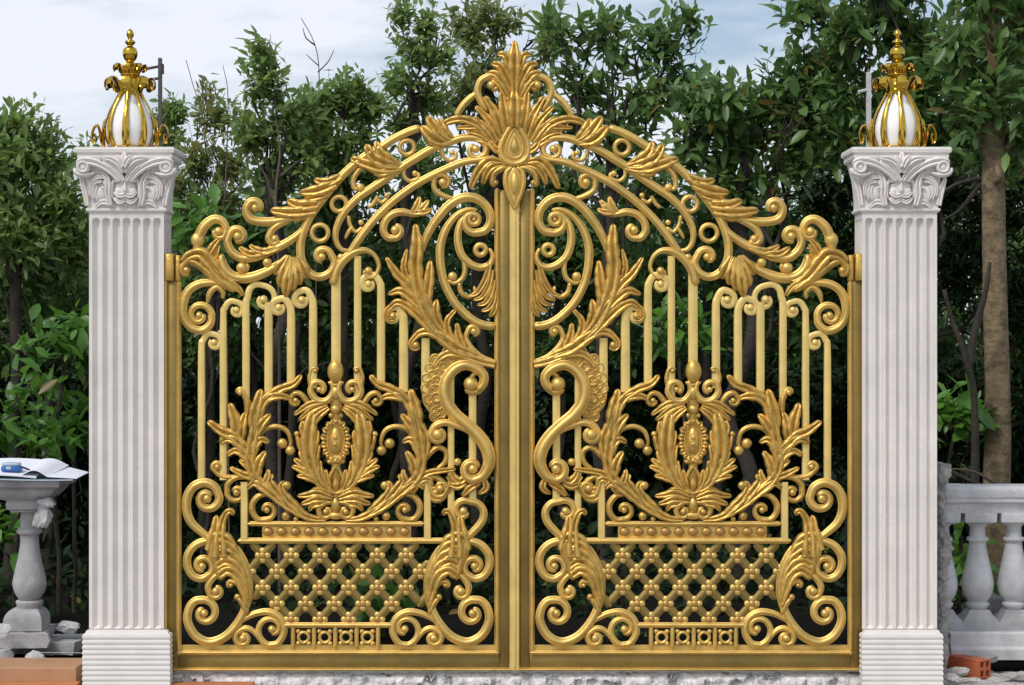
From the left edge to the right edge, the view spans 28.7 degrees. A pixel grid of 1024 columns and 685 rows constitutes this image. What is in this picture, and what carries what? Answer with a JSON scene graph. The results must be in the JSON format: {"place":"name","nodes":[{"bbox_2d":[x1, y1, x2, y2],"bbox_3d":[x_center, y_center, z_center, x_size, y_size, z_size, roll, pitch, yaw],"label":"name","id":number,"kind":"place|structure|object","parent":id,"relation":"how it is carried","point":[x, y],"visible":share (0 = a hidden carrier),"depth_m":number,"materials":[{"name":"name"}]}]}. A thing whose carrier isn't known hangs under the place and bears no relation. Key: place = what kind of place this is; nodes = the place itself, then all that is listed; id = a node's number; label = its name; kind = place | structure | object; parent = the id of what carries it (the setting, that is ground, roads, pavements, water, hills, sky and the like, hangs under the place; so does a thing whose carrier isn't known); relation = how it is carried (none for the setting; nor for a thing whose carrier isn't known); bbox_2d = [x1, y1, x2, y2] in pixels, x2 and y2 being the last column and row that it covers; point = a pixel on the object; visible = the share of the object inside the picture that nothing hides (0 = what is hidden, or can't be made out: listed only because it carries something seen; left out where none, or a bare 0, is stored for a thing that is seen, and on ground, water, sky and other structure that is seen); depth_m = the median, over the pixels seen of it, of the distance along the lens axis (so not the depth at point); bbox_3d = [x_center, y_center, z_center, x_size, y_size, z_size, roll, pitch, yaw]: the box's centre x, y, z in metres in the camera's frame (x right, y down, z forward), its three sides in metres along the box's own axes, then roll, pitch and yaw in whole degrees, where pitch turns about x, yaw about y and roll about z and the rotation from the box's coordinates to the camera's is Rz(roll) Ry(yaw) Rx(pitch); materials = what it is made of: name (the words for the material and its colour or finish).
{"place":"outdoors","nodes":[
{"label":"outdoors","id":0,"kind":"place"},
{"bbox_2d":[0,0,1022,345],"label":"sky","id":1,"kind":"structure","parent":0,"point":[63,51],"materials":[{"name":"white"}]},
{"bbox_2d":[0,426,1023,655],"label":"forest floor","id":2,"kind":"structure","parent":0,"point":[225,619],"depth_m":9.27,"materials":[{"name":"soil"}]},
{"bbox_2d":[0,504,19,570],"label":"bush","id":3,"kind":"object","parent":2,"relation":"on","point":[5,532],"visible":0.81,"depth_m":8.79,"materials":[{"name":"green plant"}]},
{"bbox_2d":[0,272,76,381],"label":"tree","id":4,"kind":"object","parent":2,"relation":"on","point":[46,364],"visible":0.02,"depth_m":11.75,"materials":[{"name":"green plant"}]},
{"bbox_2d":[0,353,80,545],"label":"shrub","id":5,"kind":"object","parent":2,"relation":"on","point":[3,384],"visible":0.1,"depth_m":12.35,"materials":[{"name":"green plant"}]},
{"bbox_2d":[0,353,83,608],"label":"bush","id":6,"kind":"object","parent":2,"relation":"on","point":[16,434],"visible":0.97,"depth_m":9.08,"materials":[{"name":"green plant"}]},
{"bbox_2d":[0,91,88,584],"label":"tree","id":7,"kind":"object","parent":2,"relation":"on","point":[60,221],"visible":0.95,"depth_m":10.43,"materials":[{"name":"green plant"}]},
{"bbox_2d":[0,240,88,575],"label":"tree","id":8,"kind":"object","parent":2,"relation":"on","point":[31,285],"visible":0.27,"depth_m":11.01,"materials":[{"name":"green plant"}]},
{"bbox_2d":[2,300,88,615],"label":"bush","id":9,"kind":"object","parent":2,"relation":"on","point":[79,346],"visible":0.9,"depth_m":9.28,"materials":[{"name":"green plant"}]},
{"bbox_2d":[38,372,88,611],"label":"bush","id":10,"kind":"object","parent":2,"relation":"on","point":[71,419],"visible":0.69,"depth_m":9.38,"materials":[{"name":"green plant"}]},
{"bbox_2d":[0,359,192,544],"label":"shrub","id":11,"kind":"object","parent":2,"relation":"on","point":[81,465],"visible":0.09,"depth_m":12.63,"materials":[{"name":"green plant"}]},
{"bbox_2d":[0,176,240,527],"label":"tree","id":12,"kind":"object","parent":2,"relation":"on","point":[185,411],"depth_m":13.68,"materials":[{"name":"green plant"}]},
{"bbox_2d":[34,246,218,382],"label":"tree","id":13,"kind":"object","parent":2,"relation":"on","point":[189,346],"visible":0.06,"depth_m":11.83,"materials":[{"name":"green plant"}]},
{"bbox_2d":[56,87,198,212],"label":"tree","id":14,"kind":"object","parent":2,"relation":"on","point":[172,118],"visible":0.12,"depth_m":11.65,"materials":[{"name":"green plant"}]},
{"bbox_2d":[69,352,287,554],"bbox_3d":[-2.042,0.829,12.451,1.412,1.696,0.980,0,0,0],"label":"shrub","id":15,"kind":"object","parent":2,"relation":"on","point":[189,391],"visible":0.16,"depth_m":12.40,"materials":[{"name":"green plant"}]},
{"bbox_2d":[186,60,229,532],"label":"bare branch","id":16,"kind":"object","parent":2,"relation":"on","point":[221,253],"visible":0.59,"depth_m":10.70,"materials":[{"name":"brown wood"}]},
{"bbox_2d":[170,73,255,561],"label":"tree","id":17,"kind":"object","parent":2,"relation":"on","point":[213,115],"visible":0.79,"depth_m":11.25,"materials":[{"name":"green plant"}]},
{"bbox_2d":[171,173,263,605],"bbox_3d":[-1.485,0.267,9.705,0.482,2.167,0.416,0,0,-29],"label":"bush","id":18,"kind":"object","parent":2,"relation":"on","point":[180,236],"visible":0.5,"depth_m":9.67,"materials":[{"name":"green plant"}]},
{"bbox_2d":[207,24,339,574],"bbox_3d":[-1.295,-0.178,10.833,0.704,3.076,0.558,0,0,0],"label":"tree","id":19,"kind":"object","parent":2,"relation":"on","point":[295,126],"visible":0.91,"depth_m":10.76,"materials":[{"name":"green plant"}]},
{"bbox_2d":[182,234,365,555],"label":"tree","id":20,"kind":"object","parent":2,"relation":"on","point":[257,350],"visible":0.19,"depth_m":11.79,"materials":[{"name":"green plant"}]},
{"bbox_2d":[249,120,299,592],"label":"bare branch","id":21,"kind":"object","parent":2,"relation":"on","point":[278,177],"visible":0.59,"depth_m":10.10,"materials":[{"name":"brown wood"}]},
{"bbox_2d":[214,329,390,545],"bbox_3d":[-1.328,0.787,12.772,1.431,1.792,0.903,0,0,0],"label":"shrub","id":22,"kind":"object","parent":2,"relation":"on","point":[300,486],"visible":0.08,"depth_m":12.64,"materials":[{"name":"green plant"}]},
{"bbox_2d":[171,174,450,563],"bbox_3d":[-1.238,0.136,11.541,1.819,2.438,0.900,0,0,0],"label":"tree","id":23,"kind":"object","parent":2,"relation":"on","point":[369,304],"visible":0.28,"depth_m":11.48,"materials":[{"name":"green plant"}]},
{"bbox_2d":[301,18,333,571],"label":"bare branch","id":24,"kind":"object","parent":2,"relation":"on","point":[318,71],"visible":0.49,"depth_m":10.90,"materials":[{"name":"brown wood"}]},
{"bbox_2d":[180,180,455,521],"bbox_3d":[-1.433,0.715,13.721,2.232,3.688,1.403,0,0,0],"label":"shrub","id":25,"kind":"object","parent":2,"relation":"on","point":[370,484],"visible":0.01,"depth_m":13.57,"materials":[{"name":"green plant"}]},
{"bbox_2d":[284,62,402,569],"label":"tree","id":26,"kind":"object","parent":2,"relation":"on","point":[352,107],"visible":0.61,"depth_m":11.09,"materials":[{"name":"green plant"}]},
{"bbox_2d":[351,544,418,637],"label":"bush","id":27,"kind":"object","parent":2,"relation":"on","point":[377,601],"visible":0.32,"depth_m":8.63,"materials":[{"name":"green plant"}]},
{"bbox_2d":[323,340,493,551],"bbox_3d":[-0.596,0.801,12.400,1.331,1.762,0.960,0,0,0],"label":"shrub","id":28,"kind":"object","parent":2,"relation":"on","point":[382,420],"visible":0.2,"depth_m":12.38,"materials":[{"name":"green plant"}]},
{"bbox_2d":[323,215,493,546],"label":"tree","id":29,"kind":"object","parent":2,"relation":"on","point":[391,345],"visible":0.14,"depth_m":11.84,"materials":[{"name":"green plant"}]},
{"bbox_2d":[376,0,470,566],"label":"tree","id":30,"kind":"object","parent":2,"relation":"on","point":[426,103],"visible":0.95,"depth_m":10.98,"materials":[{"name":"green plant"}]},
{"bbox_2d":[431,0,574,563],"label":"tree","id":31,"kind":"object","parent":2,"relation":"on","point":[471,25],"visible":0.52,"depth_m":11.46,"materials":[{"name":"green plant"}]},
{"bbox_2d":[373,197,647,533],"bbox_3d":[0.014,0.684,13.654,2.247,3.645,1.325,0,0,0],"label":"tree","id":32,"kind":"object","parent":2,"relation":"on","point":[619,448],"visible":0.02,"depth_m":13.58,"materials":[{"name":"green plant"}]},
{"bbox_2d":[388,133,642,356],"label":"tree","id":33,"kind":"object","parent":2,"relation":"on","point":[569,184],"visible":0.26,"depth_m":11.64,"materials":[{"name":"green plant"}]},
{"bbox_2d":[434,347,637,545],"bbox_3d":[0.155,0.817,12.746,1.385,1.925,1.088,0,0,0],"label":"shrub","id":34,"kind":"object","parent":2,"relation":"on","point":[542,499],"visible":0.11,"depth_m":12.67,"materials":[{"name":"green plant"}]},
{"bbox_2d":[456,208,664,526],"bbox_3d":[0.291,0.277,11.826,1.346,2.148,0.756,0,0,0],"label":"tree","id":35,"kind":"object","parent":2,"relation":"on","point":[547,343],"visible":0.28,"depth_m":11.78,"materials":[{"name":"green plant"}]},
{"bbox_2d":[524,0,720,561],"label":"tree","id":36,"kind":"object","parent":2,"relation":"on","point":[641,100],"visible":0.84,"depth_m":10.67,"materials":[{"name":"green plant"}]},
{"bbox_2d":[601,544,646,638],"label":"bush","id":37,"kind":"object","parent":2,"relation":"on","point":[618,633],"visible":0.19,"depth_m":8.70,"materials":[{"name":"green plant"}]},
{"bbox_2d":[541,333,771,553],"bbox_3d":[0.953,0.759,12.378,1.219,1.828,1.333,0,0,39],"label":"shrub","id":38,"kind":"object","parent":2,"relation":"on","point":[642,470],"visible":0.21,"depth_m":12.32,"materials":[{"name":"green plant"}]},
{"bbox_2d":[630,282,725,605],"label":"bush","id":39,"kind":"object","parent":2,"relation":"on","point":[659,340],"visible":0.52,"depth_m":9.52,"materials":[{"name":"green plant"}]},
{"bbox_2d":[567,185,846,533],"bbox_3d":[1.437,0.582,13.688,2.194,3.716,1.332,0,0,0],"label":"tree","id":40,"kind":"object","parent":2,"relation":"on","point":[836,451],"visible":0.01,"depth_m":13.49,"materials":[{"name":"green plant"}]},
{"bbox_2d":[575,166,846,561],"bbox_3d":[1.186,0.128,11.347,1.642,2.445,0.833,0,0,0],"label":"tree","id":41,"kind":"object","parent":2,"relation":"on","point":[812,303],"visible":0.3,"depth_m":11.31,"materials":[{"name":"green plant"}]},
{"bbox_2d":[628,235,823,552],"bbox_3d":[1.179,0.290,11.911,1.435,2.124,0.801,0,0,0],"label":"tree","id":42,"kind":"object","parent":2,"relation":"on","point":[725,360],"visible":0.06,"depth_m":11.90,"materials":[{"name":"green plant"}]},
{"bbox_2d":[648,28,861,589],"bbox_3d":[1.257,-0.132,10.339,1.103,2.976,0.754,0,0,0],"label":"tree","id":43,"kind":"object","parent":2,"relation":"on","point":[781,107],"visible":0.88,"depth_m":10.26,"materials":[{"name":"green plant"}]},
{"bbox_2d":[701,327,846,542],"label":"shrub","id":44,"kind":"object","parent":2,"relation":"on","point":[757,448],"visible":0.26,"depth_m":12.78,"materials":[{"name":"green plant"}]},
{"bbox_2d":[774,217,973,373],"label":"tree","id":45,"kind":"object","parent":2,"relation":"on","point":[838,356],"visible":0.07,"depth_m":11.75,"materials":[{"name":"green plant"}]},
{"bbox_2d":[791,336,984,548],"bbox_3d":[2.432,0.822,12.531,1.384,1.817,1.041,0,0,0],"label":"shrub","id":46,"kind":"object","parent":2,"relation":"on","point":[838,402],"visible":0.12,"depth_m":12.46,"materials":[{"name":"green plant"}]},
{"bbox_2d":[756,0,1023,259],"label":"tree","id":47,"kind":"object","parent":2,"relation":"on","point":[845,30],"visible":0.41,"depth_m":10.04,"materials":[{"name":"green plant"}]},
{"bbox_2d":[942,176,1015,220],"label":"bare branch","id":48,"kind":"object","parent":47,"relation":"attached to","point":[975,190],"visible":0.63,"depth_m":9.50,"materials":[{"name":"brown plant"}]},
{"bbox_2d":[759,89,1023,528],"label":"tree","id":49,"kind":"object","parent":2,"relation":"on","point":[841,481],"visible":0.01,"depth_m":13.60,"materials":[{"name":"green plant"}]},
{"bbox_2d":[782,144,1023,551],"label":"tree","id":50,"kind":"object","parent":2,"relation":"on","point":[957,266],"visible":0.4,"depth_m":11.07,"materials":[{"name":"green plant"}]},
{"bbox_2d":[903,0,1023,608],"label":"tree","id":51,"kind":"object","parent":2,"relation":"on","point":[982,113],"visible":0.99,"depth_m":8.95,"materials":[{"name":"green plant"}]},
{"bbox_2d":[942,262,991,600],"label":"bare branch","id":52,"kind":"object","parent":2,"relation":"on","point":[968,356],"visible":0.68,"depth_m":8.79,"materials":[{"name":"brown plant"}]},
{"bbox_2d":[937,372,1003,614],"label":"bush","id":53,"kind":"object","parent":2,"relation":"on","point":[953,415],"visible":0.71,"depth_m":8.97,"materials":[{"name":"green plant"}]},
{"bbox_2d":[951,468,996,483],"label":"bare branch","id":54,"kind":"object","parent":2,"relation":"on","point":[983,476],"visible":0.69,"depth_m":8.49,"materials":[{"name":"brown wood"}]},
{"bbox_2d":[951,521,999,614],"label":"bush","id":55,"kind":"object","parent":2,"relation":"on","point":[962,550],"visible":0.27,"depth_m":8.69,"materials":[{"name":"green plant"}]},
{"bbox_2d":[937,336,1023,541],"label":"shrub","id":56,"kind":"object","parent":2,"relation":"on","point":[1017,457],"visible":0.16,"depth_m":12.54,"materials":[{"name":"green plant"}]},
{"bbox_2d":[941,228,1023,380],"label":"tree","id":57,"kind":"object","parent":2,"relation":"on","point":[980,333],"visible":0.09,"depth_m":12.00,"materials":[{"name":"green plant"}]},
{"bbox_2d":[13,350,1023,684],"bbox_3d":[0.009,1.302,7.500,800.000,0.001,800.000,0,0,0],"label":"ground","id":58,"kind":"structure","parent":0,"point":[1007,666],"depth_m":8.98,"materials":[{"name":"soil"}]},
{"bbox_2d":[25,650,45,657],"bbox_3d":[-1.859,1.236,7.794,0.078,0.072,0.061,0,0,23],"label":"rubble stone","id":59,"kind":"object","parent":58,"relation":"on","point":[34,654],"visible":0.45,"depth_m":7.78,"materials":[{"name":"stone"}]},
{"bbox_2d":[0,479,75,657],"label":"pedestal","id":60,"kind":"object","parent":58,"relation":"on","point":[27,618],"visible":0.97,"depth_m":7.89,"materials":[{"name":"stone"}]},
{"bbox_2d":[0,623,11,639],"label":"rubble stone","id":61,"kind":"object","parent":60,"relation":"on","point":[5,629],"visible":1,"depth_m":7.74,"materials":[{"name":"stone"}]},
{"bbox_2d":[32,497,55,527],"bbox_3d":[-1.835,0.668,7.854,0.094,0.123,0.059,0,0,10],"label":"plaster fragment","id":62,"kind":"object","parent":60,"relation":"attached to","point":[43,516],"visible":1,"depth_m":7.84,"materials":[{"name":"stone"}]},
{"bbox_2d":[0,458,88,480],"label":"notebook","id":63,"kind":"object","parent":60,"relation":"on","point":[48,469],"visible":0.92,"depth_m":7.88,"materials":[{"name":"white paper"}]},
{"bbox_2d":[1,462,22,471],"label":"pencil case","id":64,"kind":"object","parent":63,"relation":"on","point":[11,467],"visible":1,"depth_m":7.79,"materials":[{"name":"blue plastic"}]},
{"bbox_2d":[40,652,71,652],"bbox_3d":[-1.770,1.215,7.830,0.172,0.005,0.003,0,0,0],"label":"wire","id":65,"kind":"object","parent":60,"relation":"attached to","point":[55,652],"visible":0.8,"depth_m":7.83,"materials":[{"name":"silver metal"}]},
{"bbox_2d":[0,681,79,684],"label":"board","id":66,"kind":"object","parent":58,"relation":"on","point":[39,682],"visible":1,"depth_m":7.47,"materials":[{"name":"brown wood"}]},
{"bbox_2d":[0,658,82,683],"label":"plank","id":67,"kind":"object","parent":58,"relation":"on","point":[40,669],"visible":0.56,"depth_m":7.50,"materials":[{"name":"orange wood"}]},
{"bbox_2d":[38,634,82,655],"bbox_3d":[-1.796,1.213,8.040,0.158,0.054,0.242,0,0,0],"label":"broken slab","id":68,"kind":"object","parent":58,"relation":"on","point":[73,644],"depth_m":7.93,"materials":[{"name":"concrete"}]},
{"bbox_2d":[56,620,79,635],"bbox_3d":[-1.772,1.146,8.011,0.091,0.064,0.077,0,0,39],"label":"rubble stone","id":69,"kind":"object","parent":68,"relation":"on","point":[70,628],"visible":1,"depth_m":7.99,"materials":[{"name":"stone"}]},
{"bbox_2d":[73,147,184,684],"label":"gate pillar","id":70,"kind":"structure","parent":58,"relation":"on","point":[127,193],"depth_m":7.48,"materials":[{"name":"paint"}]},
{"bbox_2d":[91,29,169,146],"bbox_3d":[-1.444,-0.958,7.562,0.243,0.459,0.206,0,0,39],"label":"lantern","id":71,"kind":"object","parent":70,"relation":"on","point":[129,120],"visible":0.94,"depth_m":7.51,"materials":[{"name":"gold glass"}]},
{"bbox_2d":[147,58,163,146],"bbox_3d":[-1.427,0.086,7.921,0.095,2.424,0.022,0,0,0],"label":"iron post","id":72,"kind":"object","parent":70,"relation":"on","point":[160,66],"visible":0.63,"depth_m":7.91,"materials":[{"name":"metal"}]},
{"bbox_2d":[164,40,573,670],"bbox_3d":[-0.535,0.051,7.495,1.540,2.362,0.083,0,0,0],"label":"gate leaf","id":73,"kind":"object","parent":70,"relation":"attached to","point":[512,122],"visible":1,"depth_m":7.49,"materials":[{"name":"gold metal"}]},
{"bbox_2d":[171,682,254,684],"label":"board","id":74,"kind":"object","parent":58,"relation":"on","point":[212,683],"visible":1,"depth_m":7.45,"materials":[{"name":"brown wood"}]},
{"bbox_2d":[0,497,1023,618],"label":"ground cover","id":75,"kind":"object","parent":58,"relation":"on","point":[361,557],"visible":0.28,"depth_m":10.49,"materials":[{"name":"green plant"}]},
{"bbox_2d":[172,670,859,684],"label":"threshold","id":76,"kind":"object","parent":58,"relation":"on","point":[514,677],"visible":0.68,"depth_m":7.51,"materials":[{"name":"grey stone"}]},
{"bbox_2d":[858,72,871,146],"bbox_3d":[1.422,0.113,7.921,0.106,2.369,0.022,0,0,0],"label":"steel post","id":77,"kind":"object","parent":58,"relation":"on","point":[868,90],"visible":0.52,"depth_m":7.91,"materials":[{"name":"metal"}]},
{"bbox_2d":[841,147,952,684],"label":"gate pillar","id":78,"kind":"structure","parent":58,"relation":"on","point":[898,193],"depth_m":7.48,"materials":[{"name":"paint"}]},
{"bbox_2d":[516,115,862,670],"bbox_3d":[0.669,0.190,7.495,1.311,2.084,0.083,0,0,0],"label":"gate leaf","id":79,"kind":"object","parent":78,"relation":"attached to","point":[692,489],"visible":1,"depth_m":7.49,"materials":[{"name":"gold metal"}]},
{"bbox_2d":[858,29,936,146],"bbox_3d":[1.457,-0.958,7.562,0.243,0.459,0.206,0,0,39],"label":"lantern","id":80,"kind":"object","parent":78,"relation":"on","point":[897,122],"visible":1,"depth_m":7.51,"materials":[{"name":"gold glass"}]},
{"bbox_2d":[945,483,1023,659],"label":"balustrade","id":81,"kind":"object","parent":58,"relation":"on","point":[976,627],"visible":0.79,"depth_m":7.86,"materials":[{"name":"stone"}]},
{"bbox_2d":[988,592,1003,614],"bbox_3d":[1.974,1.078,8.159,0.071,0.119,0.044,0,0,0],"label":"rubble stone","id":82,"kind":"object","parent":58,"relation":"on","point":[995,601],"visible":0.53,"depth_m":8.14,"materials":[{"name":"stone"}]},
{"bbox_2d":[943,670,1023,684],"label":"rubble ground","id":83,"kind":"structure","parent":0,"point":[995,678],"depth_m":7.62,"materials":[{"name":"grey stone"}]},
{"bbox_2d":[937,462,954,675],"bbox_3d":[1.665,0.882,7.751,0.077,0.831,0.179,0,0,0],"label":"wall stub","id":84,"kind":"object","parent":83,"relation":"on","point":[945,548],"depth_m":7.69,"materials":[{"name":"grey concrete"}]},
{"bbox_2d":[943,673,960,681],"bbox_3d":[1.643,1.253,7.483,0.074,0.039,0.048,0,0,0],"label":"rubble stone","id":85,"kind":"object","parent":83,"relation":"on","point":[950,677],"visible":1,"depth_m":7.46,"materials":[{"name":"grey stone"}]},
{"bbox_2d":[946,667,969,675],"bbox_3d":[1.687,1.244,7.558,0.090,0.036,0.035,0,0,0],"label":"rubble stone","id":86,"kind":"object","parent":83,"relation":"on","point":[961,671],"visible":0.85,"depth_m":7.55,"materials":[{"name":"grey stone"}]},
{"bbox_2d":[955,677,981,683],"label":"rubble stone","id":87,"kind":"object","parent":83,"relation":"on","point":[968,680],"visible":1,"depth_m":7.44,"materials":[{"name":"grey stone"}]},
{"bbox_2d":[947,654,990,678],"bbox_3d":[1.758,1.251,7.739,0.062,0.070,0.190,0,0,-34],"label":"hollow brick","id":88,"kind":"object","parent":83,"relation":"on","point":[979,667],"visible":0.67,"depth_m":7.68,"materials":[{"name":"brick"}]},
{"bbox_2d":[976,655,996,662],"bbox_3d":[1.835,1.227,7.758,0.101,0.027,0.056,0,0,0],"label":"rubble stone","id":89,"kind":"object","parent":88,"relation":"on","point":[993,658],"visible":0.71,"depth_m":7.75,"materials":[{"name":"grey stone"}]},
{"bbox_2d":[1000,672,1023,680],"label":"rubble stone","id":90,"kind":"object","parent":83,"relation":"on","point":[1019,676],"visible":1,"depth_m":7.58,"materials":[{"name":"grey stone"}]}
]}

